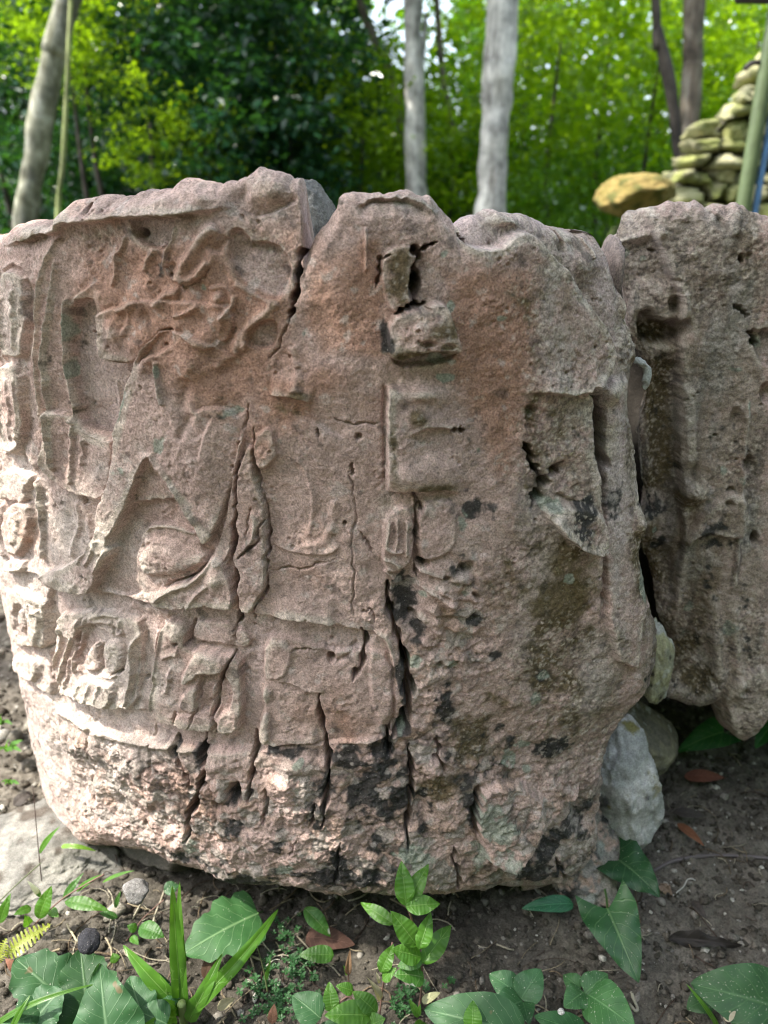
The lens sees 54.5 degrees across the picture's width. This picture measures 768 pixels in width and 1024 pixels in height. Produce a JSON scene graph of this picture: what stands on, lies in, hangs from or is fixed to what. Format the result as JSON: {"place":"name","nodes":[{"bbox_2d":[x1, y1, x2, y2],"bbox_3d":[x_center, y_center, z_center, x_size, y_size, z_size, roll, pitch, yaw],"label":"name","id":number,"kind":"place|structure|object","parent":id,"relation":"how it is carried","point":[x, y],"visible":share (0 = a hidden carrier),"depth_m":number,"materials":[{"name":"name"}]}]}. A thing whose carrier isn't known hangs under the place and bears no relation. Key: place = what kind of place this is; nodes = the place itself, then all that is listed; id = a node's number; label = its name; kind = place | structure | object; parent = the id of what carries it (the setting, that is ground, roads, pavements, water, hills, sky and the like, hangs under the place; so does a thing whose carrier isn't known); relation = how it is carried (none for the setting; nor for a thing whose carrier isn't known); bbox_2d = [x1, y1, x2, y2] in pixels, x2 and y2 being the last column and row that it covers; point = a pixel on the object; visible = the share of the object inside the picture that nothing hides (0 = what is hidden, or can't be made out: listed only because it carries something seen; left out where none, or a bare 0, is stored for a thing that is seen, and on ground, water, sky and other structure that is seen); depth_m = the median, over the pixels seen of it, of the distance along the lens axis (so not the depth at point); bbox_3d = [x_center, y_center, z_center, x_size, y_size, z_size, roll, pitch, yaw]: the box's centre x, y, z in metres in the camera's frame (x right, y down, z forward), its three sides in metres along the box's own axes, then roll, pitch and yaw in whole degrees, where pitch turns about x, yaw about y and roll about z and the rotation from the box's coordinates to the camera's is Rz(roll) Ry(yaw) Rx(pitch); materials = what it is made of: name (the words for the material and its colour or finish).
{"place":"outdoors","nodes":[
{"label":"outdoors","id":0,"kind":"place"},
{"bbox_2d":[0,601,134,970],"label":"gravel","id":1,"kind":"structure","parent":0,"point":[17,734],"depth_m":1.60,"materials":[{"name":"gravel"}]},
{"bbox_2d":[0,595,767,1023],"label":"ground","id":2,"kind":"structure","parent":0,"point":[450,961],"depth_m":1.20,"materials":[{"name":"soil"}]},
{"bbox_2d":[0,923,50,961],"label":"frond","id":3,"kind":"object","parent":2,"relation":"on","point":[27,938],"visible":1,"depth_m":1.09,"materials":[{"name":"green plant"}]},
{"bbox_2d":[0,25,64,190],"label":"understorey tree","id":4,"kind":"object","parent":2,"relation":"on","point":[14,83],"visible":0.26,"depth_m":9.83,"materials":[{"name":"green plant"}]},
{"bbox_2d":[0,984,92,1023],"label":"grass tuft","id":5,"kind":"object","parent":2,"relation":"on","point":[17,1012],"visible":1,"depth_m":0.97,"materials":[{"name":"green plant"}]},
{"bbox_2d":[12,0,81,227],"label":"tree","id":6,"kind":"object","parent":2,"relation":"on","point":[42,108],"visible":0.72,"depth_m":6.58,"materials":[{"name":"grey plant"}]},
{"bbox_2d":[0,0,107,228],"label":"understorey tree","id":7,"kind":"object","parent":2,"relation":"on","point":[6,195],"visible":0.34,"depth_m":7.41,"materials":[{"name":"green plant"}]},
{"bbox_2d":[0,798,124,921],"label":"ground slab","id":8,"kind":"object","parent":2,"relation":"on","point":[62,869],"depth_m":1.27,"materials":[{"name":"stone"}]},
{"bbox_2d":[32,785,59,880],"bbox_3d":[-0.546,0.524,1.198,0.051,0.170,0.030,12,25,28],"label":"grass tuft","id":9,"kind":"object","parent":8,"relation":"on","point":[45,842],"visible":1,"depth_m":1.19,"materials":[{"name":"green plant"}]},
{"bbox_2d":[55,0,72,217],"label":"sapling","id":10,"kind":"object","parent":2,"relation":"on","point":[64,128],"visible":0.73,"depth_m":5.76,"materials":[{"name":"green plant"}]},
{"bbox_2d":[0,862,131,939],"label":"creeping grass","id":11,"kind":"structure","parent":2,"relation":"on","point":[42,909],"depth_m":1.14,"materials":[{"name":"green plant"}]},
{"bbox_2d":[0,90,139,227],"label":"understorey tree","id":12,"kind":"object","parent":2,"relation":"on","point":[51,184],"visible":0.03,"depth_m":13.09,"materials":[{"name":"green plant"}]},
{"bbox_2d":[5,11,137,198],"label":"understorey tree","id":13,"kind":"object","parent":2,"relation":"on","point":[79,80],"visible":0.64,"depth_m":6.97,"materials":[{"name":"green plant"}]},
{"bbox_2d":[0,99,142,233],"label":"understorey tree","id":14,"kind":"object","parent":2,"relation":"on","point":[15,165],"visible":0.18,"depth_m":8.21,"materials":[{"name":"green plant"}]},
{"bbox_2d":[0,0,146,218],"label":"understorey tree","id":15,"kind":"object","parent":2,"relation":"on","point":[11,92],"visible":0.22,"depth_m":10.45,"materials":[{"name":"green plant"}]},
{"bbox_2d":[0,0,168,195],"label":"understorey tree","id":16,"kind":"object","parent":2,"relation":"on","point":[78,25],"visible":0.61,"depth_m":7.20,"materials":[{"name":"green plant"}]},
{"bbox_2d":[77,928,100,954],"bbox_3d":[-0.370,0.539,0.935,0.027,0.021,0.036,-9,24,-21],"label":"stone","id":17,"kind":"object","parent":2,"relation":"on","point":[88,941],"visible":1,"depth_m":0.93,"materials":[{"name":"stone"}]},
{"bbox_2d":[2,948,179,1023],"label":"lobed leaf plant","id":18,"kind":"object","parent":2,"relation":"on","point":[107,997],"visible":0.96,"depth_m":1.00,"materials":[{"name":"plant"}]},
{"bbox_2d":[0,109,203,218],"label":"understorey tree","id":19,"kind":"object","parent":2,"relation":"on","point":[76,180],"visible":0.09,"depth_m":8.95,"materials":[{"name":"green plant"}]},
{"bbox_2d":[2,0,218,194],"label":"understorey tree","id":20,"kind":"object","parent":2,"relation":"on","point":[70,108],"visible":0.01,"depth_m":11.06,"materials":[{"name":"green plant"}]},
{"bbox_2d":[122,878,148,904],"bbox_3d":[-0.317,0.484,0.952,0.037,0.027,0.032,0,22,0],"label":"stone","id":21,"kind":"object","parent":2,"relation":"on","point":[135,891],"visible":1,"depth_m":0.94,"materials":[{"name":"stone"}]},
{"bbox_2d":[100,881,178,962],"bbox_3d":[-0.385,0.635,1.151,0.114,0.061,0.107,0,22,0],"label":"small plant","id":22,"kind":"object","parent":2,"relation":"on","point":[149,929],"depth_m":1.13,"materials":[{"name":"green plant"}]},
{"bbox_2d":[77,61,215,189],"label":"understorey tree","id":23,"kind":"object","parent":2,"relation":"on","point":[149,147],"visible":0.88,"depth_m":7.08,"materials":[{"name":"green plant"}]},
{"bbox_2d":[0,0,294,188],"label":"understorey tree","id":24,"kind":"object","parent":2,"relation":"on","point":[197,50],"visible":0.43,"depth_m":7.58,"materials":[{"name":"green plant"}]},
{"bbox_2d":[118,846,189,871],"bbox_3d":[-0.370,0.573,1.355,0.179,0.105,0.190,13,25,29],"label":"prop stone","id":25,"kind":"object","parent":2,"relation":"on","point":[146,858],"visible":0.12,"depth_m":1.27,"materials":[{"name":"stone"}]},
{"bbox_2d":[48,101,265,215],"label":"understorey tree","id":26,"kind":"object","parent":2,"relation":"on","point":[119,176],"visible":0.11,"depth_m":8.42,"materials":[{"name":"green plant"}]},
{"bbox_2d":[123,882,277,1023],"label":"strap leaf plant","id":27,"kind":"object","parent":2,"relation":"on","point":[213,984],"visible":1,"depth_m":1.02,"materials":[{"name":"plant"}]},
{"bbox_2d":[64,0,338,168],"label":"understorey tree","id":28,"kind":"object","parent":2,"relation":"on","point":[144,19],"visible":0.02,"depth_m":10.12,"materials":[{"name":"green plant"}]},
{"bbox_2d":[153,87,268,188],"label":"understorey tree","id":29,"kind":"object","parent":2,"relation":"on","point":[233,112],"visible":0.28,"depth_m":7.50,"materials":[{"name":"green plant"}]},
{"bbox_2d":[82,34,346,202],"bbox_3d":[-1.757,-3.485,7.853,2.615,2.749,2.321,16,27,34],"label":"understorey tree","id":30,"kind":"object","parent":2,"relation":"on","point":[207,120],"visible":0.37,"depth_m":7.31,"materials":[{"name":"green plant"}]},
{"bbox_2d":[0,870,431,1023],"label":"plant litter","id":31,"kind":"object","parent":2,"relation":"on","point":[189,975],"visible":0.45,"depth_m":1.16,"materials":[{"name":"plant"}]},
{"bbox_2d":[92,0,354,186],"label":"understorey tree","id":32,"kind":"object","parent":2,"relation":"on","point":[250,16],"visible":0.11,"depth_m":8.19,"materials":[{"name":"green plant"}]},
{"bbox_2d":[185,891,265,962],"bbox_3d":[-0.237,0.641,1.129,0.136,0.068,0.089,-10,24,-24],"label":"lobed leaf plant","id":33,"kind":"object","parent":2,"relation":"on","point":[232,925],"visible":0.93,"depth_m":1.12,"materials":[{"name":"plant"}]},
{"bbox_2d":[141,85,387,207],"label":"understorey tree","id":34,"kind":"object","parent":2,"relation":"on","point":[333,193],"visible":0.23,"depth_m":7.87,"materials":[{"name":"green plant"}]},
{"bbox_2d":[167,0,398,191],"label":"understorey tree","id":35,"kind":"object","parent":2,"relation":"on","point":[257,57],"visible":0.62,"depth_m":7.77,"materials":[{"name":"green plant"}]},
{"bbox_2d":[139,0,428,150],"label":"understorey tree","id":36,"kind":"object","parent":2,"relation":"on","point":[384,22],"visible":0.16,"depth_m":10.52,"materials":[{"name":"green plant"}]},
{"bbox_2d":[213,9,400,189],"bbox_3d":[-1.316,-7.197,14.434,3.869,4.874,4.358,5,23,13],"label":"understorey tree","id":37,"kind":"object","parent":2,"relation":"on","point":[329,35],"depth_m":13.54,"materials":[{"name":"green plant"}]},
{"bbox_2d":[299,945,333,963],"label":"leaf","id":38,"kind":"object","parent":2,"relation":"on","point":[322,954],"depth_m":1.11,"materials":[{"name":"green plant"}]},
{"bbox_2d":[304,906,329,936],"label":"leaf","id":39,"kind":"object","parent":2,"relation":"on","point":[315,918],"depth_m":1.14,"materials":[{"name":"green plant"}]},
{"bbox_2d":[207,0,440,136],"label":"tree","id":40,"kind":"object","parent":2,"relation":"on","point":[368,7],"visible":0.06,"depth_m":10.07,"materials":[{"name":"green plant"}]},
{"bbox_2d":[0,167,656,907],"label":"carved stone","id":41,"kind":"object","parent":2,"relation":"on","point":[322,525],"visible":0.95,"depth_m":0.91,"materials":[{"name":"stone"}]},
{"bbox_2d":[306,926,354,949],"bbox_3d":[-0.085,0.663,1.152,0.080,0.019,0.033,7,23,17],"label":"fallen leaf","id":42,"kind":"object","parent":2,"relation":"on","point":[337,939],"visible":0.89,"depth_m":1.15,"materials":[{"name":"plant"}]},
{"bbox_2d":[239,3,428,195],"bbox_3d":[-0.550,-4.237,9.140,2.226,3.247,2.435,0,22,0],"label":"understorey tree","id":43,"kind":"object","parent":2,"relation":"on","point":[357,99],"visible":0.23,"depth_m":8.48,"materials":[{"name":"green plant"}]},
{"bbox_2d":[292,982,385,1023],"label":"leafy seedling","id":44,"kind":"object","parent":2,"relation":"on","point":[309,1007],"visible":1,"depth_m":0.99,"materials":[{"name":"green plant"}]},
{"bbox_2d":[236,912,455,1023],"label":"clover mat","id":45,"kind":"object","parent":2,"relation":"on","point":[294,958],"visible":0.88,"depth_m":1.09,"materials":[{"name":"green plant"}]},
{"bbox_2d":[295,54,439,201],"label":"understorey tree","id":46,"kind":"object","parent":2,"relation":"on","point":[376,125],"visible":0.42,"depth_m":8.23,"materials":[{"name":"green plant"}]},
{"bbox_2d":[276,25,481,210],"bbox_3d":[-0.122,-4.600,10.082,2.854,3.193,2.444,0,22,0],"label":"understorey tree","id":47,"kind":"object","parent":2,"relation":"on","point":[433,128],"visible":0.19,"depth_m":9.52,"materials":[{"name":"green plant"}]},
{"bbox_2d":[355,0,405,175],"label":"tree","id":48,"kind":"object","parent":2,"relation":"on","point":[364,14],"visible":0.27,"depth_m":9.39,"materials":[{"name":"brown plant"}]},
{"bbox_2d":[0,0,760,233],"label":"distant wood","id":49,"kind":"object","parent":2,"relation":"on","point":[361,23],"visible":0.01,"depth_m":17.32,"materials":[{"name":"green plant"}]},
{"bbox_2d":[297,53,469,214],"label":"understorey tree","id":50,"kind":"object","parent":2,"relation":"on","point":[426,99],"visible":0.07,"depth_m":11.09,"materials":[{"name":"green plant"}]},
{"bbox_2d":[0,700,767,1023],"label":"plant litter","id":51,"kind":"object","parent":2,"relation":"on","point":[669,1004],"visible":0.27,"depth_m":1.19,"materials":[{"name":"plant"}]},
{"bbox_2d":[360,861,450,1023],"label":"leafy plant","id":52,"kind":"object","parent":2,"relation":"on","point":[413,938],"depth_m":1.01,"materials":[{"name":"green plant"}]},
{"bbox_2d":[403,0,427,195],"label":"tree","id":53,"kind":"object","parent":2,"relation":"on","point":[414,101],"visible":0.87,"depth_m":7.85,"materials":[{"name":"grey plant"}]},
{"bbox_2d":[327,33,540,221],"bbox_3d":[0.836,-5.658,12.869,3.753,4.208,4.514,0,22,0],"label":"understorey tree","id":54,"kind":"object","parent":2,"relation":"on","point":[453,63],"visible":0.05,"depth_m":11.62,"materials":[{"name":"green plant"}]},
{"bbox_2d":[434,0,472,214],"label":"tree","id":55,"kind":"object","parent":2,"relation":"on","point":[439,34],"visible":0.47,"depth_m":10.35,"materials":[{"name":"brown plant"}]},
{"bbox_2d":[341,90,569,225],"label":"understorey tree","id":56,"kind":"object","parent":2,"relation":"on","point":[470,201],"visible":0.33,"depth_m":8.96,"materials":[{"name":"green plant"}]},
{"bbox_2d":[334,0,586,212],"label":"understorey tree","id":57,"kind":"object","parent":2,"relation":"on","point":[399,13],"visible":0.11,"depth_m":13.24,"materials":[{"name":"green plant"}]},
{"bbox_2d":[366,54,556,219],"bbox_3d":[1.033,-4.897,10.912,2.888,3.133,2.290,0,22,0],"label":"understorey tree","id":58,"kind":"object","parent":2,"relation":"on","point":[442,96],"visible":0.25,"depth_m":10.50,"materials":[{"name":"green plant"}]},
{"bbox_2d":[473,0,518,214],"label":"tree","id":59,"kind":"object","parent":2,"relation":"on","point":[499,56],"visible":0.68,"depth_m":6.97,"materials":[{"name":"grey plant"}]},
{"bbox_2d":[392,106,600,247],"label":"understorey tree","id":60,"kind":"object","parent":2,"relation":"on","point":[525,148],"visible":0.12,"depth_m":10.55,"materials":[{"name":"green plant"}]},
{"bbox_2d":[424,991,584,1023],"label":"broad leaf plant","id":61,"kind":"object","parent":2,"relation":"on","point":[482,1007],"visible":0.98,"depth_m":0.97,"materials":[{"name":"green plant"}]},
{"bbox_2d":[392,0,640,196],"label":"understorey tree","id":62,"kind":"object","parent":2,"relation":"on","point":[469,10],"visible":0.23,"depth_m":11.16,"materials":[{"name":"green plant"}]},
{"bbox_2d":[489,968,543,1023],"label":"broad leaf seedling","id":63,"kind":"object","parent":2,"relation":"on","point":[526,987],"visible":0.83,"depth_m":1.03,"materials":[{"name":"plant"}]},
{"bbox_2d":[434,0,639,228],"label":"understorey tree","id":64,"kind":"object","parent":2,"relation":"on","point":[474,71],"visible":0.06,"depth_m":12.67,"materials":[{"name":"green plant"}]},
{"bbox_2d":[522,895,572,912],"bbox_3d":[0.260,0.620,1.172,0.084,0.014,0.024,-4,22,-10],"label":"shade seedling","id":65,"kind":"object","parent":2,"relation":"on","point":[556,903],"visible":1,"depth_m":1.17,"materials":[{"name":"green plant"}]},
{"bbox_2d":[453,90,653,237],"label":"understorey tree","id":66,"kind":"object","parent":2,"relation":"on","point":[573,178],"visible":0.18,"depth_m":10.34,"materials":[{"name":"green plant"}]},
{"bbox_2d":[506,155,611,244],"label":"understorey tree","id":67,"kind":"object","parent":2,"relation":"on","point":[537,174],"visible":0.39,"depth_m":7.94,"materials":[{"name":"green plant"}]},
{"bbox_2d":[449,0,669,220],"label":"understorey tree","id":68,"kind":"object","parent":2,"relation":"on","point":[584,11],"visible":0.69,"depth_m":8.07,"materials":[{"name":"green plant"}]},
{"bbox_2d":[465,68,672,245],"bbox_3d":[3.311,-5.549,13.064,4.752,4.095,4.501,0,22,0],"label":"understorey tree","id":69,"kind":"object","parent":2,"relation":"on","point":[603,125],"visible":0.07,"depth_m":12.11,"materials":[{"name":"green plant"}]},
{"bbox_2d":[518,132,666,247],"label":"understorey tree","id":70,"kind":"object","parent":2,"relation":"on","point":[606,172],"visible":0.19,"depth_m":8.42,"materials":[{"name":"green plant"}]},
{"bbox_2d":[563,970,634,1023],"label":"broad leaf seedling","id":71,"kind":"object","parent":2,"relation":"on","point":[602,999],"visible":1,"depth_m":1.01,"materials":[{"name":"plant"}]},
{"bbox_2d":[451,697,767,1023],"bbox_3d":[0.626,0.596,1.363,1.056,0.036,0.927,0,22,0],"label":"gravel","id":72,"kind":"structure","parent":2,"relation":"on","point":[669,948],"depth_m":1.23,"materials":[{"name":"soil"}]},
{"bbox_2d":[575,837,659,982],"bbox_3d":[0.359,0.603,1.158,0.122,0.098,0.229,12,25,27],"label":"heart leaf vine","id":73,"kind":"object","parent":2,"relation":"on","point":[614,929],"visible":0.91,"depth_m":1.11,"materials":[{"name":"plant"}]},
{"bbox_2d":[513,0,721,236],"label":"understorey tree","id":74,"kind":"object","parent":2,"relation":"on","point":[551,73],"visible":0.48,"depth_m":8.95,"materials":[{"name":"green plant"}]},
{"bbox_2d":[526,56,723,243],"bbox_3d":[3.688,-4.924,10.842,3.368,3.190,3.551,-15,26,-33],"label":"understorey tree","id":75,"kind":"object","parent":2,"relation":"on","point":[662,154],"visible":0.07,"depth_m":10.67,"materials":[{"name":"green plant"}]},
{"bbox_2d":[599,714,664,849],"bbox_3d":[0.406,0.473,1.306,0.139,0.286,0.213,0,22,0],"label":"prop stone","id":76,"kind":"object","parent":2,"relation":"on","point":[631,806],"visible":0.5,"depth_m":1.21,"materials":[{"name":"stone"}]},
{"bbox_2d":[496,759,767,1016],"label":"plant litter","id":77,"kind":"object","parent":2,"relation":"on","point":[581,1015],"visible":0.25,"depth_m":1.24,"materials":[{"name":"plant"}]},
{"bbox_2d":[620,287,660,704],"bbox_3d":[0.480,0.059,1.554,0.338,1.264,0.295,0,22,0],"label":"back stone","id":78,"kind":"object","parent":2,"relation":"on","point":[635,393],"visible":0.02,"depth_m":1.36,"materials":[{"name":"stone"}]},
{"bbox_2d":[558,87,730,243],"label":"understorey tree","id":79,"kind":"object","parent":2,"relation":"on","point":[617,137],"visible":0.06,"depth_m":9.94,"materials":[{"name":"green plant"}]},
{"bbox_2d":[526,0,765,177],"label":"understorey tree","id":80,"kind":"object","parent":2,"relation":"on","point":[636,16],"visible":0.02,"depth_m":12.32,"materials":[{"name":"green plant"}]},
{"bbox_2d":[544,0,762,172],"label":"understorey tree","id":81,"kind":"object","parent":2,"relation":"on","point":[677,37],"visible":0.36,"depth_m":8.14,"materials":[{"name":"green plant"}]},
{"bbox_2d":[651,0,683,157],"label":"tree","id":82,"kind":"object","parent":2,"relation":"on","point":[665,63],"visible":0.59,"depth_m":6.59,"materials":[{"name":"brown plant"}]},
{"bbox_2d":[672,808,705,817],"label":"fallen leaf","id":83,"kind":"object","parent":2,"relation":"on","point":[687,812],"visible":1,"depth_m":1.39,"materials":[{"name":"plant"}]},
{"bbox_2d":[613,200,767,740],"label":"carved stone","id":84,"kind":"object","parent":2,"relation":"on","point":[695,288],"visible":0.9,"depth_m":1.12,"materials":[{"name":"stone"}]},
{"bbox_2d":[677,823,704,846],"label":"fallen leaf","id":85,"kind":"object","parent":2,"relation":"on","point":[687,830],"visible":1,"depth_m":1.35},
{"bbox_2d":[679,0,705,155],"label":"tree","id":86,"kind":"object","parent":2,"relation":"on","point":[690,101],"visible":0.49,"depth_m":7.05,"materials":[{"name":"brown plant"}]},
{"bbox_2d":[620,0,767,150],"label":"understorey tree","id":87,"kind":"object","parent":2,"relation":"on","point":[736,16],"visible":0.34,"depth_m":7.79,"materials":[{"name":"green plant"}]},
{"bbox_2d":[624,4,763,141],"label":"understorey tree","id":88,"kind":"object","parent":2,"relation":"on","point":[726,69],"visible":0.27,"depth_m":7.19,"materials":[{"name":"green plant"}]},
{"bbox_2d":[634,0,767,151],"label":"understorey tree","id":89,"kind":"object","parent":2,"relation":"on","point":[715,16],"visible":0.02,"depth_m":11.00,"materials":[{"name":"green plant"}]},
{"bbox_2d":[684,769,723,781],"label":"fallen leaf","id":90,"kind":"object","parent":2,"relation":"on","point":[698,775],"visible":1,"depth_m":1.48,"materials":[{"name":"plant"}]},
{"bbox_2d":[667,930,741,947],"bbox_3d":[0.493,0.660,1.143,0.106,0.032,0.018,4,22,10],"label":"fallen leaf","id":91,"kind":"object","parent":2,"relation":"on","point":[695,938],"visible":1,"depth_m":1.15,"materials":[{"name":"plant"}]},
{"bbox_2d":[678,717,740,751],"bbox_3d":[0.710,0.468,1.536,0.226,0.104,0.076,-13,26,-30],"label":"heart leaf vine","id":92,"kind":"object","parent":2,"relation":"on","point":[709,733],"visible":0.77,"depth_m":1.50,"materials":[{"name":"plant"}]},
{"bbox_2d":[653,854,767,871],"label":"twig","id":93,"kind":"object","parent":2,"relation":"on","point":[679,859],"visible":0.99,"depth_m":1.32,"materials":[{"name":"wood"}]},
{"bbox_2d":[661,52,767,215],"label":"ruined wall","id":94,"kind":"structure","parent":2,"relation":"on","point":[706,170],"depth_m":5.33,"materials":[{"name":"stone"}]},
{"bbox_2d":[687,963,767,1023],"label":"broad leaf plant","id":95,"kind":"object","parent":2,"relation":"on","point":[735,994],"visible":0.98,"depth_m":1.00,"materials":[{"name":"plant"}]},
{"bbox_2d":[734,0,767,212],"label":"shelter","id":96,"kind":"object","parent":2,"relation":"on","point":[755,133],"visible":0.48,"depth_m":3.57,"materials":[{"name":"green paint"}]},
{"bbox_2d":[755,721,767,747],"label":"heart leaf vine","id":97,"kind":"object","parent":2,"relation":"on","point":[761,737],"visible":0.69,"depth_m":1.53,"materials":[{"name":"plant"}]},
{"bbox_2d":[1,0,766,139],"label":"sky","id":98,"kind":"structure","parent":0,"point":[396,4],"materials":[{"name":"white"}]},
{"bbox_2d":[608,223,619,234],"bbox_3d":[1.694,-1.480,5.157,0.410,1.084,0.358,5,23,13],"label":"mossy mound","id":99,"kind":"object","parent":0,"point":[613,230],"visible":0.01,"depth_m":4.98,"materials":[{"name":"plant"}]},
{"bbox_2d":[593,172,676,216],"bbox_3d":[1.622,-2.028,4.772,0.510,0.273,0.446,0,22,0],"label":"boulder","id":100,"kind":"object","parent":99,"relation":"on","point":[619,195],"visible":0.84,"depth_m":4.65,"materials":[{"name":"stone"}]},
{"bbox_2d":[626,701,677,775],"bbox_3d":[0.471,0.417,1.380,0.146,0.167,0.158,0,22,0],"label":"prop stone","id":101,"kind":"object","parent":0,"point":[661,733],"visible":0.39,"depth_m":1.33,"materials":[{"name":"stone"}]},
{"bbox_2d":[644,617,674,703],"bbox_3d":[0.448,0.248,1.278,0.063,0.174,0.126,-5,23,-12],"label":"prop stone","id":102,"kind":"object","parent":101,"relation":"on","point":[658,686],"visible":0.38,"depth_m":1.22,"materials":[{"name":"stone"}]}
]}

